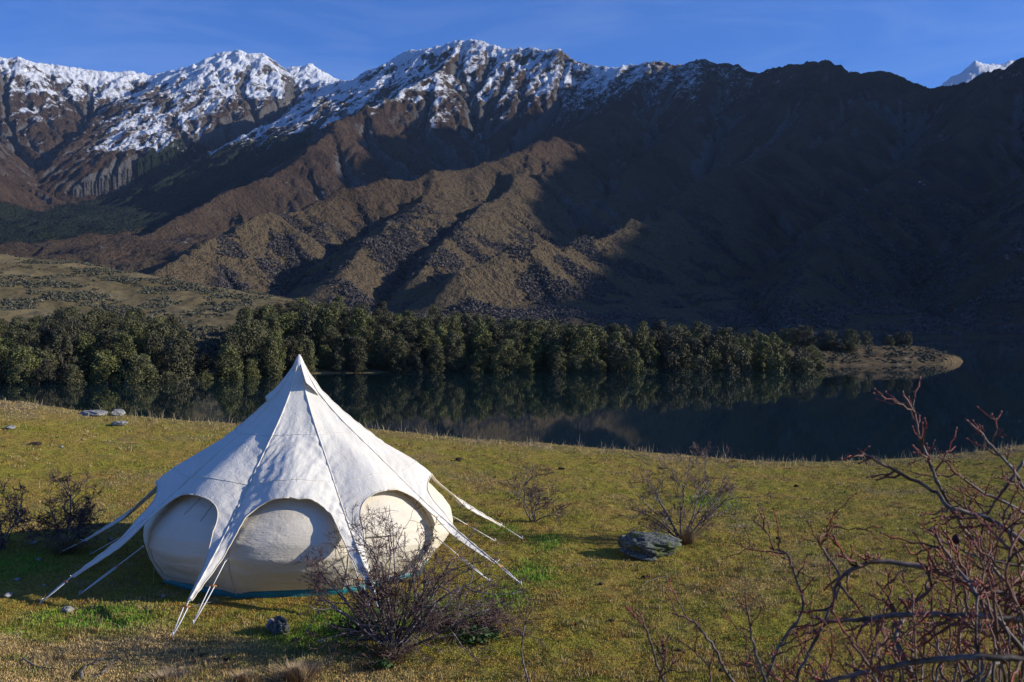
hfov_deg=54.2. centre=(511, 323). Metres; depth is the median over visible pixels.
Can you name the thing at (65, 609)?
rock
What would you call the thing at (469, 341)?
beech tree
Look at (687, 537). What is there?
tussock
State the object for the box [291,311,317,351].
beech tree
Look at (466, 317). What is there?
beech tree
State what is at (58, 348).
beech tree
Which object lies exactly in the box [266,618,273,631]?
rock
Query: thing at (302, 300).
beech tree
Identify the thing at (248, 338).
beech tree
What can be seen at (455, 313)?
beech tree
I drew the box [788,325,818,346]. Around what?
beech tree
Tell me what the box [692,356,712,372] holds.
beech tree
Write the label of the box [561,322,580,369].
beech tree
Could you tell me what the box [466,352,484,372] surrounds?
beech tree
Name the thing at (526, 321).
beech tree
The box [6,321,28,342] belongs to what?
beech tree
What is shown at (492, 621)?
shrub
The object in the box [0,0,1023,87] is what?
sky
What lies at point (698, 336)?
beech tree
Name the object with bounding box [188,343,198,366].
beech tree
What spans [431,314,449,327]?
beech tree
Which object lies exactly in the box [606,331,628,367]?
beech tree
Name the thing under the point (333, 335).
beech tree
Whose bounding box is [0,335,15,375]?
beech tree
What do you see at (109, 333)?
beech tree
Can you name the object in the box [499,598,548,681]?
bare sapling
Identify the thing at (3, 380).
beech tree
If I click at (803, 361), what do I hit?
beech tree
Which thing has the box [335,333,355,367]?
beech tree
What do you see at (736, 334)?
beech tree
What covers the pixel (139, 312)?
beech tree
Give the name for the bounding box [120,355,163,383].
beech tree
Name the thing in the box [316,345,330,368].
beech tree
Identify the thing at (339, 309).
beech tree
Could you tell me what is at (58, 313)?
beech tree
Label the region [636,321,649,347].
beech tree
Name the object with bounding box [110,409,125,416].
rock
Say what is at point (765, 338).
beech tree
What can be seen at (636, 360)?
beech tree
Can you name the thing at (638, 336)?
beech tree
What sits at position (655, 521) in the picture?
bare shrub
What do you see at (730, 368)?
beech tree
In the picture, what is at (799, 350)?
beech tree
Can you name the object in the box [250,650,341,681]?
tussock
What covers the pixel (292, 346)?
beech tree
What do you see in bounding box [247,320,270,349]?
beech tree
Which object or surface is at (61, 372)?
beech tree
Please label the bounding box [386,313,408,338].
beech tree
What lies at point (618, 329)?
beech tree
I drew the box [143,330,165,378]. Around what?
beech tree
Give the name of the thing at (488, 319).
beech tree
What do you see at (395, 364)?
beech tree
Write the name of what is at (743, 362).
beech tree
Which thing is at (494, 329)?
beech tree
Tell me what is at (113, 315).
beech tree
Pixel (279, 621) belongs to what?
rock
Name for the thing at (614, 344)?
beech tree
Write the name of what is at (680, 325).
beech tree
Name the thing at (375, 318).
beech tree
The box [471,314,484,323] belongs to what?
beech tree
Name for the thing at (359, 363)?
beech tree
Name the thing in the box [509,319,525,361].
beech tree
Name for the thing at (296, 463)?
bell tent
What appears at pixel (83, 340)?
beech tree
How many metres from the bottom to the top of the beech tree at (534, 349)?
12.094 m
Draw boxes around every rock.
[3,592,12,597]
[4,425,15,428]
[28,442,41,445]
[62,606,73,612]
[79,410,107,415]
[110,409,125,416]
[111,421,127,425]
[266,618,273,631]
[272,616,289,635]
[279,625,286,635]
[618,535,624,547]
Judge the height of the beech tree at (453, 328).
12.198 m
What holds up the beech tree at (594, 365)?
on the hill
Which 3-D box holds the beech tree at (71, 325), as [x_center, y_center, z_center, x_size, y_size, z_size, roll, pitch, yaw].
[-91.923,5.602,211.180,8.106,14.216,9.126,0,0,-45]
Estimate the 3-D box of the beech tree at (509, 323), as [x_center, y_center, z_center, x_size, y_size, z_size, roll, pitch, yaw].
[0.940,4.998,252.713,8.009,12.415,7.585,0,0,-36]
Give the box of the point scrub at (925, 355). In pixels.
[807,344,953,363]
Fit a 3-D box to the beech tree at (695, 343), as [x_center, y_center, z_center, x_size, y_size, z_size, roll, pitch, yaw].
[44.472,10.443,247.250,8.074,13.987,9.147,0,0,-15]
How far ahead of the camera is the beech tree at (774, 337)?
259.60 m
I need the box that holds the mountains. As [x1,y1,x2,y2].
[0,39,1023,337]
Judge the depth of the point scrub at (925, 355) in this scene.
284.08 m
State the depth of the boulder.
16.25 m
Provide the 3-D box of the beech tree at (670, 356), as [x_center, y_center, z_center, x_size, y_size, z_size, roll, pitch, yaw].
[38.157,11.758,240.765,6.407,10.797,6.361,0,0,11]
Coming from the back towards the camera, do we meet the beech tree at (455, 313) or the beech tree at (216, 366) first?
the beech tree at (455, 313)
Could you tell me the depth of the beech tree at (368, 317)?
249.55 m
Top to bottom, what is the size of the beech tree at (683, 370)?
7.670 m
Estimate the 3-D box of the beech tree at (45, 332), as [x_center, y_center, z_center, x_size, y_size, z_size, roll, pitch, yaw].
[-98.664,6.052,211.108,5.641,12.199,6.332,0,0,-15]
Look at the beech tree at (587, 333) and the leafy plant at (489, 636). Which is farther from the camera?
the beech tree at (587, 333)
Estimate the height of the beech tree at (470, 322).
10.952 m
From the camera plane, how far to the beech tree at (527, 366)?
235.12 m
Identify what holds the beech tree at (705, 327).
on the hill
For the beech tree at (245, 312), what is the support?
on the hill
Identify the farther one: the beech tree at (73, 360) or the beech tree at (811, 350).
the beech tree at (811, 350)
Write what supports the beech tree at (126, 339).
on the hill
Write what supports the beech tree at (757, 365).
on the hill
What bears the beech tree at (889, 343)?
on the hill
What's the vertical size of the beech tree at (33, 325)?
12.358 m
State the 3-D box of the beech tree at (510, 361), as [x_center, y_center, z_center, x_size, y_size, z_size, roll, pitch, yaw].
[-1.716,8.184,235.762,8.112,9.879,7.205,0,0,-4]
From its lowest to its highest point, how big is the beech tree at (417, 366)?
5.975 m
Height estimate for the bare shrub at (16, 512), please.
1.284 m
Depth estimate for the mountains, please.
2100.78 m
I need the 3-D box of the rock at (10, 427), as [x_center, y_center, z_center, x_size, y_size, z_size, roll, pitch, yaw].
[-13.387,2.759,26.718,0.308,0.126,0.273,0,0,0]
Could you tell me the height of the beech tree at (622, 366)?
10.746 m
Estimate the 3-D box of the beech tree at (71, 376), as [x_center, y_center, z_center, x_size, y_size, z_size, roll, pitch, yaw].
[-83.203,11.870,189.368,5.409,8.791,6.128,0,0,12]
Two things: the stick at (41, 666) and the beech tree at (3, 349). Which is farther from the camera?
the beech tree at (3, 349)
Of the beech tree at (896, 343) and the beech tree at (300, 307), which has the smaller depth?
the beech tree at (300, 307)
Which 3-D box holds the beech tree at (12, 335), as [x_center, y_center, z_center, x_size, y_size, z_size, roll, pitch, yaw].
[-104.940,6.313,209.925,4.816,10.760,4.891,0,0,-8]
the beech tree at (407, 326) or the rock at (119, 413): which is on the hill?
the beech tree at (407, 326)
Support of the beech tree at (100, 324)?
on the hill
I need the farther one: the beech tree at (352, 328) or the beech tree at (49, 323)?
the beech tree at (352, 328)
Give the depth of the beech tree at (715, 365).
243.22 m
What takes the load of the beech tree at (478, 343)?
on the hill
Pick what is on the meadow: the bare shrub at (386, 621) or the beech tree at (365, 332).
the bare shrub at (386, 621)
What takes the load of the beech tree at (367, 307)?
on the hill
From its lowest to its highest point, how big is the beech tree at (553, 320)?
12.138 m
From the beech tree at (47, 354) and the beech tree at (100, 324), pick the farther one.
the beech tree at (100, 324)
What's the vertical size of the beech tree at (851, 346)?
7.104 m
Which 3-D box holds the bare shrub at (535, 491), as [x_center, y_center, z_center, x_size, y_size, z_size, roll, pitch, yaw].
[0.429,3.228,19.098,1.362,1.204,0.927,0,0,32]
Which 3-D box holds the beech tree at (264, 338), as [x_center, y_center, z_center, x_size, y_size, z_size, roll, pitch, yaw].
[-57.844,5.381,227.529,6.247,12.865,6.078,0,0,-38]
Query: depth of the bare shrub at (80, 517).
16.34 m
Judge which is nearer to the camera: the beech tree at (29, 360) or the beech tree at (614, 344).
the beech tree at (29, 360)
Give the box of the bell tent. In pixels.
[40,354,522,637]
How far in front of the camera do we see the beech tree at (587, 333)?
241.53 m
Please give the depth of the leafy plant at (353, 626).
12.26 m
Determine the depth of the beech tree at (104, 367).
199.62 m
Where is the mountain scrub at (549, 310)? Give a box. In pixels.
[216,188,1023,336]
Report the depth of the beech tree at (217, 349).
221.65 m
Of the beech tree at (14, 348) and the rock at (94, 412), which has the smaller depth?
the rock at (94, 412)
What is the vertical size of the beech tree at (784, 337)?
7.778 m
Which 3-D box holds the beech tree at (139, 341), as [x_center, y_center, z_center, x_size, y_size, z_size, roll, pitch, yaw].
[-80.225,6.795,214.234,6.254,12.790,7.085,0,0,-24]
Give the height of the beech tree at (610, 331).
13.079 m
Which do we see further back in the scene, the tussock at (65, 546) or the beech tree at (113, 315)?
the beech tree at (113, 315)
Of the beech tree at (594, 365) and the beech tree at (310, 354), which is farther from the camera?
the beech tree at (594, 365)
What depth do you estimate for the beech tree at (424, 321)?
254.10 m
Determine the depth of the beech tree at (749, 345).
256.79 m
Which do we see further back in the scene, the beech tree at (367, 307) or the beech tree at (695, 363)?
the beech tree at (367, 307)
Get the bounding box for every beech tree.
[0,318,9,336]
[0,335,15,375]
[0,344,15,377]
[0,367,7,383]
[2,344,34,382]
[3,329,18,354]
[5,345,45,383]
[5,364,34,384]
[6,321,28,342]
[7,317,22,329]
[8,328,44,361]
[19,321,42,352]
[28,315,44,325]
[30,358,61,384]
[31,324,53,356]
[35,348,60,380]
[41,319,79,355]
[43,319,58,329]
[48,327,74,376]
[48,328,71,366]
[49,305,80,322]
[53,310,63,322]
[54,309,78,326]
[56,363,74,382]
[57,317,95,371]
[61,364,87,383]
[64,355,85,379]
[70,311,98,367]
[71,332,97,378]
[83,309,106,333]
[88,349,121,382]
[90,349,115,380]
[93,328,123,362]
[94,327,126,375]
[97,310,111,328]
[101,318,121,330]
[105,310,120,326]
[109,331,139,379]
[116,316,150,349]
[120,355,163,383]
[122,314,147,355]
[123,307,149,331]
[125,310,134,330]
[127,326,146,360]
[131,353,155,381]
[143,317,169,345]
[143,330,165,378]
[146,326,173,366]
[149,320,178,353]
[157,339,186,377]
[159,371,173,381]
[162,336,194,380]
[164,373,179,382]
[166,314,184,338]
[176,328,197,376]
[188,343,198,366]
[189,375,199,381]
[194,352,212,375]
[198,371,212,380]
[212,341,225,370]
[212,342,243,379]
[212,350,236,376]
[219,332,241,374]
[222,325,244,357]
[224,318,266,374]
[235,305,251,334]
[243,358,260,376]
[244,307,257,332]
[246,321,267,363]
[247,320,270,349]
[252,306,268,320]
[257,304,277,320]
[259,337,282,375]
[260,315,283,350]
[265,312,293,350]
[265,331,287,373]
[271,303,284,314]
[280,301,295,312]
[281,311,303,349]
[281,336,301,371]
[285,302,307,333]
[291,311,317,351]
[292,297,309,307]
[293,334,309,361]
[293,338,318,373]
[302,304,317,334]
[311,305,324,324]
[313,309,336,351]
[314,308,336,355]
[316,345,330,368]
[317,327,343,359]
[321,302,344,330]
[323,301,346,311]
[326,347,347,371]
[333,304,348,332]
[334,295,345,309]
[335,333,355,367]
[336,307,360,350]
[345,336,369,372]
[346,308,370,358]
[351,302,369,313]
[352,305,368,336]
[357,325,376,366]
[362,314,376,353]
[368,325,391,370]
[370,309,383,328]
[370,315,380,333]
[371,300,391,315]
[377,314,399,343]
[378,329,394,365]
[385,333,409,372]
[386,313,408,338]
[397,317,416,342]
[398,319,420,356]
[402,310,417,324]
[406,343,418,364]
[408,351,424,372]
[411,317,433,341]
[415,317,434,343]
[418,325,437,359]
[425,337,440,366]
[425,343,445,372]
[427,305,439,333]
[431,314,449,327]
[432,324,452,364]
[434,314,450,344]
[444,333,464,371]
[445,315,465,357]
[448,311,463,320]
[456,343,467,370]
[457,310,471,352]
[463,319,476,356]
[466,328,487,361]
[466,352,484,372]
[469,319,493,363]
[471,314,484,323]
[476,349,491,371]
[483,315,495,335]
[485,323,505,366]
[486,322,501,346]
[488,338,519,372]
[496,319,506,327]
[499,331,524,370]
[503,318,527,334]
[503,319,527,350]
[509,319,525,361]
[518,353,534,371]
[520,318,531,330]
[523,320,556,368]
[523,329,545,370]
[526,321,543,352]
[539,323,567,370]
[547,317,559,327]
[547,345,565,370]
[550,353,563,372]
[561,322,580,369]
[564,354,590,372]
[568,324,601,370]
[573,323,593,358]
[586,354,601,372]
[588,323,596,338]
[590,326,608,356]
[592,331,607,365]
[597,360,606,371]
[603,323,620,344]
[603,340,620,370]
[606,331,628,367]
[611,347,631,372]
[613,327,627,349]
[621,324,634,352]
[623,347,638,368]
[627,350,645,372]
[628,329,649,359]
[635,324,648,352]
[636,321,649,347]
[641,335,662,369]
[642,359,657,371]
[648,329,661,367]
[649,319,666,361]
[658,332,682,360]
[659,336,682,369]
[659,351,680,370]
[663,326,690,346]
[666,324,690,344]
[675,342,693,370]
[676,368,691,372]
[682,338,703,365]
[687,332,707,357]
[689,320,700,336]
[689,354,706,371]
[692,328,707,351]
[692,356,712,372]
[697,324,710,343]
[698,345,722,370]
[706,334,724,364]
[713,327,726,336]
[715,326,739,366]
[721,335,751,368]
[721,341,738,369]
[721,363,739,372]
[727,331,746,344]
[733,349,751,370]
[740,335,755,365]
[747,329,762,353]
[749,339,774,369]
[751,334,772,368]
[764,332,784,356]
[766,352,789,371]
[775,342,792,368]
[776,328,798,347]
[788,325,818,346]
[789,346,812,369]
[790,355,816,370]
[802,345,826,367]
[814,330,843,349]
[841,328,860,351]
[858,331,873,345]
[882,335,894,345]
[892,332,901,345]
[901,330,912,344]
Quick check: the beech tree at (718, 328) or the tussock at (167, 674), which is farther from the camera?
the beech tree at (718, 328)
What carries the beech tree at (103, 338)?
on the hill
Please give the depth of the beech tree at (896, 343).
297.21 m
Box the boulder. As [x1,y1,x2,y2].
[618,531,681,561]
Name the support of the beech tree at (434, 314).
on the hill
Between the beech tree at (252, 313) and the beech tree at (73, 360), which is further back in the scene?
the beech tree at (252, 313)
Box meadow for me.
[0,400,1023,681]
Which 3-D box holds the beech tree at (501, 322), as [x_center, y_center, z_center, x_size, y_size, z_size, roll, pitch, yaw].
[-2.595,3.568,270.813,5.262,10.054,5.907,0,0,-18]
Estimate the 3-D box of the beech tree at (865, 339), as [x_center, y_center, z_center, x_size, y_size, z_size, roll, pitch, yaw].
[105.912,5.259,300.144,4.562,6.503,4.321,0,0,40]
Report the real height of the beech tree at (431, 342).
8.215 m
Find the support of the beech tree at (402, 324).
on the hill
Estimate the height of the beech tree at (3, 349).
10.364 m
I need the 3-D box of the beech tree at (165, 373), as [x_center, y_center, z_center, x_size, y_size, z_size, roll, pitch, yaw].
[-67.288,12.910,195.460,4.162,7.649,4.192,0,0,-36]
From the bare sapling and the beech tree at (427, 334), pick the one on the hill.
the beech tree at (427, 334)
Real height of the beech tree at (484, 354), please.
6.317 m
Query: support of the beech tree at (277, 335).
on the hill
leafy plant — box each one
[328,613,389,638]
[366,657,394,670]
[451,625,501,644]
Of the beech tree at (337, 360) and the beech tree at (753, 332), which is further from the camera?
the beech tree at (753, 332)
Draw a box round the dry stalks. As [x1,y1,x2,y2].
[0,397,1023,681]
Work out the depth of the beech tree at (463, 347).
239.68 m
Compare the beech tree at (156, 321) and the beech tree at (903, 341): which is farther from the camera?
the beech tree at (903, 341)
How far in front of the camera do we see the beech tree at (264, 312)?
247.14 m
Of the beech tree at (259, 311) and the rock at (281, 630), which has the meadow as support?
the rock at (281, 630)
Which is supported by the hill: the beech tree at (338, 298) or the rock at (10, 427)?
the beech tree at (338, 298)
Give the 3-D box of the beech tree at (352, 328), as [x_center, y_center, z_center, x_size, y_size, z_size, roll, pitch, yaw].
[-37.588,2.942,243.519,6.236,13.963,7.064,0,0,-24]
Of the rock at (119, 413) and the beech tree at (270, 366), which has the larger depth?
the beech tree at (270, 366)
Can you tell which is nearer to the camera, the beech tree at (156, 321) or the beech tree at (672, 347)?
the beech tree at (156, 321)
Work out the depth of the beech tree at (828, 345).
283.07 m
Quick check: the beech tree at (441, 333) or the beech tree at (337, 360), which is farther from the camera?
the beech tree at (441, 333)
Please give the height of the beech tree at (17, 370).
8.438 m
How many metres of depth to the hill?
322.12 m
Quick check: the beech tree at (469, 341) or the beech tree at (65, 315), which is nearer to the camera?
the beech tree at (65, 315)
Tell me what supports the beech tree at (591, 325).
on the hill
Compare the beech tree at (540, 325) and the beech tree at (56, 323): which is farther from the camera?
the beech tree at (540, 325)
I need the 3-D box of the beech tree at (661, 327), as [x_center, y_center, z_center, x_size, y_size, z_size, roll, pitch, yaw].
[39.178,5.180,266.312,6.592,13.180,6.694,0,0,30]
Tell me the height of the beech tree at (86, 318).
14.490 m
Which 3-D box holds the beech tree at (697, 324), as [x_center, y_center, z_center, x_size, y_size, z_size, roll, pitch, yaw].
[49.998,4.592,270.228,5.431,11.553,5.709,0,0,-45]
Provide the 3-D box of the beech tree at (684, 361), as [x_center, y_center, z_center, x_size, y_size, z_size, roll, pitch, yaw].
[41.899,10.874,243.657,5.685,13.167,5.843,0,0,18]
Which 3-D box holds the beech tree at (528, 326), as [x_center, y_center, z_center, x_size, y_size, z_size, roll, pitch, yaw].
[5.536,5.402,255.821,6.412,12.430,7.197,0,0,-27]
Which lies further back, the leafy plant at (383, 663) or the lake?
the lake
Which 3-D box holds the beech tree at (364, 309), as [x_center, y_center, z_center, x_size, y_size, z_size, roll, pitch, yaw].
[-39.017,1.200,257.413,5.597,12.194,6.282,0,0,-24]
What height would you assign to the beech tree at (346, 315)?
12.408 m
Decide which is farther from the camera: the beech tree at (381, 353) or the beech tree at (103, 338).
the beech tree at (381, 353)
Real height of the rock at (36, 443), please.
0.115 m
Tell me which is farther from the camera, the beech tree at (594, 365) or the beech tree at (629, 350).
the beech tree at (629, 350)
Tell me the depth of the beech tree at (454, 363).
234.71 m
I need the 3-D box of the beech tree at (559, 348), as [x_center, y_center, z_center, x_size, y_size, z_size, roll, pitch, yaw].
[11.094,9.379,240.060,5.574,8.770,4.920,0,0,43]
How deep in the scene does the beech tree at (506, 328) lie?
257.77 m
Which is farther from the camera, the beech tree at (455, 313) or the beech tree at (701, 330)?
the beech tree at (455, 313)
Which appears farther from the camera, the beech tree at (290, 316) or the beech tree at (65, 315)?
the beech tree at (290, 316)
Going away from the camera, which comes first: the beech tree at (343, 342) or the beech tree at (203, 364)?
the beech tree at (203, 364)
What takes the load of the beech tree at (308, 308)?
on the hill
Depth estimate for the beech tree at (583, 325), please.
249.19 m
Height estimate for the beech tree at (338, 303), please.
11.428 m
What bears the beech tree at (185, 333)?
on the hill
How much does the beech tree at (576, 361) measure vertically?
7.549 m
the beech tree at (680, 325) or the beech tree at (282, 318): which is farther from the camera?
the beech tree at (680, 325)
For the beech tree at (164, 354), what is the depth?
204.63 m
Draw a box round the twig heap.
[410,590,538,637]
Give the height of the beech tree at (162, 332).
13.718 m
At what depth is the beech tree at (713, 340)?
250.72 m
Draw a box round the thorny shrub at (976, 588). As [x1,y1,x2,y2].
[618,376,1023,681]
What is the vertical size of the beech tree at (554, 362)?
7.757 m
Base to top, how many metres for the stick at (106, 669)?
0.093 m
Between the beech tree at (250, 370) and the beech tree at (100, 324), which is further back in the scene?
the beech tree at (100, 324)
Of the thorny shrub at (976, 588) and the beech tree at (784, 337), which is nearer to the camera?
the thorny shrub at (976, 588)
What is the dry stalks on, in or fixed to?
on the meadow
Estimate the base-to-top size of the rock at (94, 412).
0.162 m
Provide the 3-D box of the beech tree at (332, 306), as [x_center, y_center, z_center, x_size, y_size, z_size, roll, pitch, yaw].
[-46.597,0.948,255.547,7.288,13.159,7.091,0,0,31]
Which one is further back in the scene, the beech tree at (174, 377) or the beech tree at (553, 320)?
the beech tree at (553, 320)
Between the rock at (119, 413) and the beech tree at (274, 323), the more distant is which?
the beech tree at (274, 323)
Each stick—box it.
[22,658,61,668]
[80,654,107,679]
[89,657,118,678]
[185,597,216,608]
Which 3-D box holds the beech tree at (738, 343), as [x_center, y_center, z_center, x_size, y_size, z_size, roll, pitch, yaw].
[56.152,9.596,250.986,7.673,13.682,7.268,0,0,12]
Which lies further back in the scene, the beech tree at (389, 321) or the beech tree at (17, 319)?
the beech tree at (389, 321)
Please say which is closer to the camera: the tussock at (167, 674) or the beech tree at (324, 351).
the tussock at (167, 674)
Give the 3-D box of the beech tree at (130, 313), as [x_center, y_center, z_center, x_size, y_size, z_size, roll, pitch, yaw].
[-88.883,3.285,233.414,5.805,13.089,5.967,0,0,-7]
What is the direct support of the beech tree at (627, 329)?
on the hill
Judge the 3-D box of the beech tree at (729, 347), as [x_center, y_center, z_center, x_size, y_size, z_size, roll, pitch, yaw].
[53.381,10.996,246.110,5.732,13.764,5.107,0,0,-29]
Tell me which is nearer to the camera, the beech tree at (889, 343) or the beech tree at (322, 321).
the beech tree at (322, 321)
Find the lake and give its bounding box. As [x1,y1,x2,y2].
[0,338,1023,461]
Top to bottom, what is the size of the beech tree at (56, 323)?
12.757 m
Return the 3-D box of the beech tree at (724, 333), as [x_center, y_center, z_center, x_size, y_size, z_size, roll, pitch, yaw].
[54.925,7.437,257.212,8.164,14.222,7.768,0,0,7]
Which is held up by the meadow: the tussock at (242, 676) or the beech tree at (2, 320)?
the tussock at (242, 676)
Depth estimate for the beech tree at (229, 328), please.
236.64 m
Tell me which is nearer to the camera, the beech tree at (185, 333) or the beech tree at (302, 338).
the beech tree at (185, 333)
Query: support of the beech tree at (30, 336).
on the hill
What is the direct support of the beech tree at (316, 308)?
on the hill
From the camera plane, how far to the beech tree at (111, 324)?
221.54 m
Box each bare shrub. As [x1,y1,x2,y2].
[0,473,64,550]
[30,465,106,554]
[281,497,531,670]
[499,463,569,524]
[611,441,773,542]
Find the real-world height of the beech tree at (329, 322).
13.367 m
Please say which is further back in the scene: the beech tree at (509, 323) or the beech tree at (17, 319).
the beech tree at (509, 323)
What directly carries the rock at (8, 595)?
on the meadow
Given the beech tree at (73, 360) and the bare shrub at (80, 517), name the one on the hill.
the beech tree at (73, 360)
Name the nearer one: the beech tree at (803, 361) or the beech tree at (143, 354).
the beech tree at (143, 354)
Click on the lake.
(830, 413)
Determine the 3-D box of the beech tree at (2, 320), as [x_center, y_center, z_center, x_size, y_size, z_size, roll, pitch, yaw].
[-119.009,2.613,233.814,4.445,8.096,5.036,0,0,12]
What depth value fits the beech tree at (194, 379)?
194.58 m
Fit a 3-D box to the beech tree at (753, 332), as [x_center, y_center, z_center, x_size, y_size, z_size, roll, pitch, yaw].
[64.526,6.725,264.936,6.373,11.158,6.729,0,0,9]
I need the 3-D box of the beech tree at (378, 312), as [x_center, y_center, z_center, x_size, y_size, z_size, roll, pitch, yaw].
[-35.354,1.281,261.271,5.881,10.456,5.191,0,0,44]
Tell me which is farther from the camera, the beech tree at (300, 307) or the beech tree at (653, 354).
the beech tree at (300, 307)
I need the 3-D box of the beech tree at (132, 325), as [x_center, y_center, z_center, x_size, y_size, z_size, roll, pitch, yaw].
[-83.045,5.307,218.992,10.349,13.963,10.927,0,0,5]
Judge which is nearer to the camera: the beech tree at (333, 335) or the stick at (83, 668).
the stick at (83, 668)
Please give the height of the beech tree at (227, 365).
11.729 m
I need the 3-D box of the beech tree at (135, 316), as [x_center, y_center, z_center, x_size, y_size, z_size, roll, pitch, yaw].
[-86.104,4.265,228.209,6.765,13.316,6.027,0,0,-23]
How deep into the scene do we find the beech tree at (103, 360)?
194.07 m
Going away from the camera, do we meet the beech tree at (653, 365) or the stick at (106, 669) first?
the stick at (106, 669)
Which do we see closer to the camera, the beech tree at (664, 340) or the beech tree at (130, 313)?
the beech tree at (130, 313)
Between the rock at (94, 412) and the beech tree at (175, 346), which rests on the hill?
the beech tree at (175, 346)
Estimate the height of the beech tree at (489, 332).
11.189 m
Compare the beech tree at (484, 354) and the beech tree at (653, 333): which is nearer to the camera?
the beech tree at (484, 354)
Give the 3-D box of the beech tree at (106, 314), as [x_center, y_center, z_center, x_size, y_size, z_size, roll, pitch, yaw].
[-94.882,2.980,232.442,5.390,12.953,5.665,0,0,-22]
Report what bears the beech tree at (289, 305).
on the hill
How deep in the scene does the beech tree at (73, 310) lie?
242.58 m
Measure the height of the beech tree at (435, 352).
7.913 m
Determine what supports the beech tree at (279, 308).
on the hill
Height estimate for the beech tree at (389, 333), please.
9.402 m
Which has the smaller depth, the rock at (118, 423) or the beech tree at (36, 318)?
the rock at (118, 423)
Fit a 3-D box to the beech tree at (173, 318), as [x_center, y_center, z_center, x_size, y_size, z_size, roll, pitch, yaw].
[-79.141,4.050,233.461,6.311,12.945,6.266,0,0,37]
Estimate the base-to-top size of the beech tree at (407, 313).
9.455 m
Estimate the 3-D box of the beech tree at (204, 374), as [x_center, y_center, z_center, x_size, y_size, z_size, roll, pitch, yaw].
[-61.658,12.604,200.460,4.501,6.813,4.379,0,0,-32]
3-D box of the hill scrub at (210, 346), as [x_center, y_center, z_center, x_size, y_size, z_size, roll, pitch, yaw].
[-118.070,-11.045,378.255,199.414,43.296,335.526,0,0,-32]
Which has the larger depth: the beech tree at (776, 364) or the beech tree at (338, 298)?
the beech tree at (338, 298)
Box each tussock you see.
[24,524,120,555]
[128,659,221,681]
[222,667,265,681]
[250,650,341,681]
[340,631,434,669]
[676,524,706,544]
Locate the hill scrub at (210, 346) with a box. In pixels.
[0,253,427,368]
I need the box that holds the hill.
[0,254,962,373]
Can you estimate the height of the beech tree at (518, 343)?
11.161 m
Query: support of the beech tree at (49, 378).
on the hill
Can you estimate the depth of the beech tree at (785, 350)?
251.90 m
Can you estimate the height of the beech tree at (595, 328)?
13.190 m
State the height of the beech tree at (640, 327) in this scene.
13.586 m
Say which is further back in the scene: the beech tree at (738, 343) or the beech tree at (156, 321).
the beech tree at (738, 343)
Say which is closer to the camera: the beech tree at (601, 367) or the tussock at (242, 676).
the tussock at (242, 676)
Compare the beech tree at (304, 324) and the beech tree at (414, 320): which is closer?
the beech tree at (304, 324)
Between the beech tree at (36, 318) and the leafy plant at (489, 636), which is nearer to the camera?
the leafy plant at (489, 636)
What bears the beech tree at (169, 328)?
on the hill
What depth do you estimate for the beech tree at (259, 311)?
253.20 m
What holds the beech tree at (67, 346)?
on the hill
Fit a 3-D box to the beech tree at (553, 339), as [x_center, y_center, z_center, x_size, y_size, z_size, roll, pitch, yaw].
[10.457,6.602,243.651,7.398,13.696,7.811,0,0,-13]
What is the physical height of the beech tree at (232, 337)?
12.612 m
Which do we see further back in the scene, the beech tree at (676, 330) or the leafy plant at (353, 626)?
the beech tree at (676, 330)
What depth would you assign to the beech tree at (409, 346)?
240.81 m
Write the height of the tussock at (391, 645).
0.245 m
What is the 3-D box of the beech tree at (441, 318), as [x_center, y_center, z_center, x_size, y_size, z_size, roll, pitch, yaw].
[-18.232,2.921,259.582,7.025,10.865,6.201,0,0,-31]
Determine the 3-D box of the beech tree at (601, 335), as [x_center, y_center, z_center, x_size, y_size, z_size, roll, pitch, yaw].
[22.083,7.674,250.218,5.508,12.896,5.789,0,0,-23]

